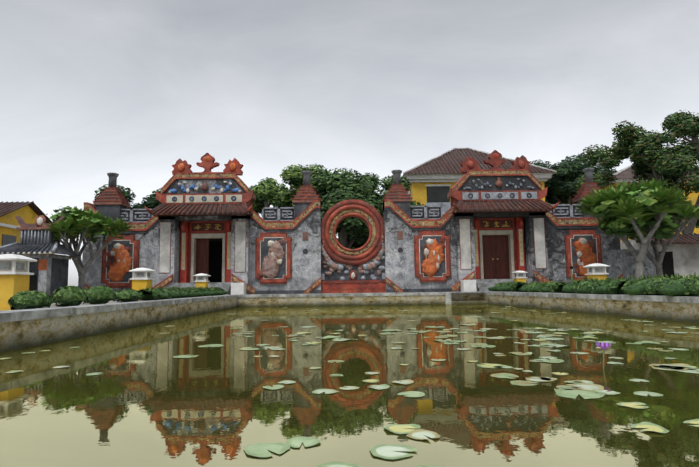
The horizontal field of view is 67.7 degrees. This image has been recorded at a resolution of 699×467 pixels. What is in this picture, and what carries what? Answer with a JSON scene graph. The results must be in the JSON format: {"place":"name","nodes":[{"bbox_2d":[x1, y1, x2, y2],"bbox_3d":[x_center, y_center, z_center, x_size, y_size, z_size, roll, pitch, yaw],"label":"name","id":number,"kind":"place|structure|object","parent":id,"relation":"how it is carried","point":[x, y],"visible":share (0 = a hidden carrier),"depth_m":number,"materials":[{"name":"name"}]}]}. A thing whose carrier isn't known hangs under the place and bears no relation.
{"place":"outdoors","nodes":[
{"label":"outdoors","id":0,"kind":"place"},
{"bbox_2d":[0,292,409,310],"bbox_3d":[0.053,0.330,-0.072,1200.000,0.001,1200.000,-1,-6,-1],"label":"ground","id":1,"kind":"structure","parent":0,"point":[53,305],"depth_m":12.89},
{"bbox_2d":[0,254,36,309],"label":"lantern post","id":2,"kind":"object","parent":1,"relation":"on","point":[15,273],"visible":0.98,"depth_m":9.01,"materials":[{"name":"yellow paint"}]},
{"bbox_2d":[0,201,54,253],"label":"yellow house","id":3,"kind":"structure","parent":1,"relation":"on","point":[27,212],"depth_m":36.88,"materials":[{"name":"paint"}]},
{"bbox_2d":[8,291,52,309],"bbox_3d":[-5.223,1.127,8.549,0.647,0.382,0.643,-1,-6,-1],"label":"ball bush","id":4,"kind":"object","parent":1,"relation":"on","point":[21,300],"visible":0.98,"depth_m":8.36,"materials":[{"name":"green plant"}]},
{"bbox_2d":[0,215,79,295],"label":"shrine","id":5,"kind":"object","parent":1,"relation":"on","point":[50,272],"visible":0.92,"depth_m":22.14,"materials":[{"name":"grey paint"}]},
{"bbox_2d":[51,286,88,306],"bbox_3d":[-5.545,1.253,10.342,0.677,0.442,0.703,-1,-6,-1],"label":"ball bush","id":6,"kind":"object","parent":1,"relation":"on","point":[65,296],"visible":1,"depth_m":10.14,"materials":[{"name":"green plant"}]},
{"bbox_2d":[40,206,134,288],"bbox_3d":[-11.996,0.824,23.672,3.872,4.319,3.801,-1,-6,-1],"label":"frangipani","id":7,"kind":"object","parent":1,"relation":"on","point":[88,224],"visible":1,"depth_m":23.56,"materials":[{"name":"green plant"}]},
{"bbox_2d":[85,286,115,304],"bbox_3d":[-5.545,1.379,11.534,0.712,0.437,0.727,-1,-6,-1],"label":"ball bush","id":8,"kind":"object","parent":1,"relation":"on","point":[101,294],"visible":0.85,"depth_m":11.34,"materials":[{"name":"green plant"}]},
{"bbox_2d":[94,184,161,208],"bbox_3d":[-14.167,0.410,35.987,6.712,7.650,5.734,-1,-6,-1],"label":"tree","id":9,"kind":"object","parent":1,"relation":"on","point":[152,202],"visible":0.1,"depth_m":35.61,"materials":[{"name":"green plant"}]},
{"bbox_2d":[115,289,143,301],"bbox_3d":[-5.575,1.588,13.102,0.717,0.398,0.730,-1,-6,-1],"label":"ball bush","id":10,"kind":"object","parent":1,"relation":"on","point":[128,295],"visible":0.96,"depth_m":12.91,"materials":[{"name":"green plant"}]},
{"bbox_2d":[129,268,155,290],"bbox_3d":[-6.296,1.550,15.829,0.600,1.030,0.600,-1,-6,-1],"label":"lantern post","id":11,"kind":"object","parent":1,"relation":"on","point":[142,278],"visible":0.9,"depth_m":15.62,"materials":[{"name":"yellow paint"}]},
{"bbox_2d":[139,285,227,300],"bbox_3d":[-5.600,2.046,18.297,1.145,0.435,8.310,-1,-6,-1],"label":"hedge","id":12,"kind":"object","parent":1,"relation":"on","point":[160,293],"visible":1,"depth_m":16.33,"materials":[{"name":"green plant"}]},
{"bbox_2d":[193,273,209,287],"bbox_3d":[-6.459,2.257,22.792,0.600,1.030,0.600,-1,-6,-1],"label":"lantern post","id":13,"kind":"object","parent":1,"relation":"on","point":[202,280],"visible":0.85,"depth_m":22.61,"materials":[{"name":"yellow paint"}]},
{"bbox_2d":[82,153,320,294],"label":"gate","id":14,"kind":"structure","parent":1,"relation":"on","point":[191,225],"depth_m":25.90,"materials":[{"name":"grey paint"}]},
{"bbox_2d":[249,177,293,215],"bbox_3d":[-5.612,0.105,38.492,4.640,8.554,5.858,4,-8,-41],"label":"tree","id":15,"kind":"object","parent":1,"relation":"on","point":[268,192],"visible":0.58,"depth_m":36.79,"materials":[{"name":"green plant"}]},
{"bbox_2d":[280,164,328,209],"bbox_3d":[-2.079,-0.435,36.688,5.312,9.178,4.892,-1,-6,-1],"label":"tree","id":16,"kind":"object","parent":1,"relation":"on","point":[291,175],"visible":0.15,"depth_m":35.37,"materials":[{"name":"green plant"}]},
{"bbox_2d":[301,167,383,248],"bbox_3d":[0.325,-0.162,33.964,6.289,8.027,6.336,3,-7,-32],"label":"tree","id":17,"kind":"object","parent":1,"relation":"on","point":[334,188],"visible":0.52,"depth_m":32.51,"materials":[{"name":"green plant"}]},
{"bbox_2d":[0,291,698,351],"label":"pond walls","id":18,"kind":"structure","parent":1,"relation":"on","point":[23,328],"depth_m":12.33,"materials":[{"name":"mossy stone"},{"name":"stone"}]},
{"bbox_2d":[336,227,364,248],"bbox_3d":[-0.366,1.097,39.472,5.592,6.650,4.338,-3,-6,22],"label":"tree","id":19,"kind":"object","parent":1,"relation":"on","point":[355,245],"visible":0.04,"depth_m":39.03,"materials":[{"name":"green plant"}]},
{"bbox_2d":[321,199,385,294],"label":"moon window","id":20,"kind":"structure","parent":1,"relation":"on","point":[357,270],"depth_m":26.17,"materials":[{"name":"red paint"}]},
{"bbox_2d":[358,172,423,217],"bbox_3d":[2.715,-0.067,36.408,4.384,8.272,4.920,-6,-8,43],"label":"tree","id":21,"kind":"object","parent":1,"relation":"on","point":[386,185],"visible":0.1,"depth_m":36.17,"materials":[{"name":"green plant"}]},
{"bbox_2d":[403,148,556,214],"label":"yellow house","id":22,"kind":"structure","parent":1,"relation":"on","point":[434,180],"depth_m":40.55,"materials":[{"name":"tile"}]},
{"bbox_2d":[382,150,622,292],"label":"gate","id":23,"kind":"structure","parent":1,"relation":"on","point":[498,226],"depth_m":26.04,"materials":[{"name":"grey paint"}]},
{"bbox_2d":[488,281,526,291],"bbox_3d":[6.723,2.194,21.608,1.678,0.509,2.737,-1,-6,-1],"label":"hedge","id":24,"kind":"object","parent":1,"relation":"on","point":[510,286],"visible":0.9,"depth_m":20.84,"materials":[{"name":"green plant"}]},
{"bbox_2d":[512,270,527,282],"bbox_3d":[8.025,2.256,24.532,0.600,1.030,0.600,-1,-6,-1],"label":"lantern post","id":25,"kind":"object","parent":1,"relation":"on","point":[519,275],"visible":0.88,"depth_m":24.36,"materials":[{"name":"yellow paint"}]},
{"bbox_2d":[519,280,566,292],"bbox_3d":[6.813,1.854,18.079,1.253,0.474,3.050,-1,-6,-1],"label":"hedge","id":26,"kind":"object","parent":1,"relation":"on","point":[550,287],"visible":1,"depth_m":17.51,"materials":[{"name":"green plant"}]},
{"bbox_2d":[530,154,620,203],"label":"tree","id":27,"kind":"object","parent":1,"relation":"on","point":[560,184],"visible":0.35,"depth_m":43.32,"materials":[{"name":"dark green leaf"},{"name":"green leaf"},{"name":"bark"}]},
{"bbox_2d":[562,276,630,294],"bbox_3d":[6.935,1.456,14.502,1.260,0.534,3.044,-1,-6,-1],"label":"hedge","id":28,"kind":"object","parent":1,"relation":"on","point":[611,285],"visible":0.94,"depth_m":14.03,"materials":[{"name":"green plant"}]},
{"bbox_2d":[583,263,609,279],"bbox_3d":[7.965,1.471,16.770,0.600,1.030,0.600,-1,-6,-1],"label":"lantern post","id":29,"kind":"object","parent":1,"relation":"on","point":[597,270],"visible":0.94,"depth_m":16.61,"materials":[{"name":"yellow paint"}]},
{"bbox_2d":[573,177,694,278],"bbox_3d":[12.784,0.074,23.094,4.416,5.119,4.966,-1,-6,-1],"label":"frangipani","id":30,"kind":"object","parent":1,"relation":"on","point":[624,210],"visible":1,"depth_m":22.76,"materials":[{"name":"green plant"}]},
{"bbox_2d":[572,165,698,279],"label":"side buildings","id":31,"kind":"structure","parent":1,"relation":"on","point":[681,256],"depth_m":29.10,"materials":[{"name":"grey paint"}]},
{"bbox_2d":[574,110,698,233],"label":"tree","id":32,"kind":"object","parent":1,"relation":"on","point":[649,155],"visible":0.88,"depth_m":30.82,"materials":[{"name":"green plant"}]},
{"bbox_2d":[622,272,698,295],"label":"hedge","id":33,"kind":"object","parent":1,"relation":"on","point":[680,285],"visible":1,"depth_m":11.24,"materials":[{"name":"green plant"}]},
{"bbox_2d":[628,199,698,276],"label":"frangipani","id":34,"kind":"object","parent":1,"relation":"on","point":[668,227],"visible":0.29,"depth_m":24.07,"materials":[{"name":"grey plant"}]},
{"bbox_2d":[0,304,698,466],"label":"water","id":35,"kind":"structure","parent":0,"point":[145,398],"depth_m":3.87,"materials":[{"name":"green liquid"}]},
{"bbox_2d":[0,306,698,466],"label":"lily pads","id":36,"kind":"object","parent":35,"relation":"on","point":[585,389],"visible":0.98,"depth_m":4.17,"materials":[{"name":"green plant"}]},
{"bbox_2d":[0,0,698,295],"label":"sky","id":37,"kind":"structure","parent":0,"point":[90,90],"materials":[{"name":"grey"}]}
]}

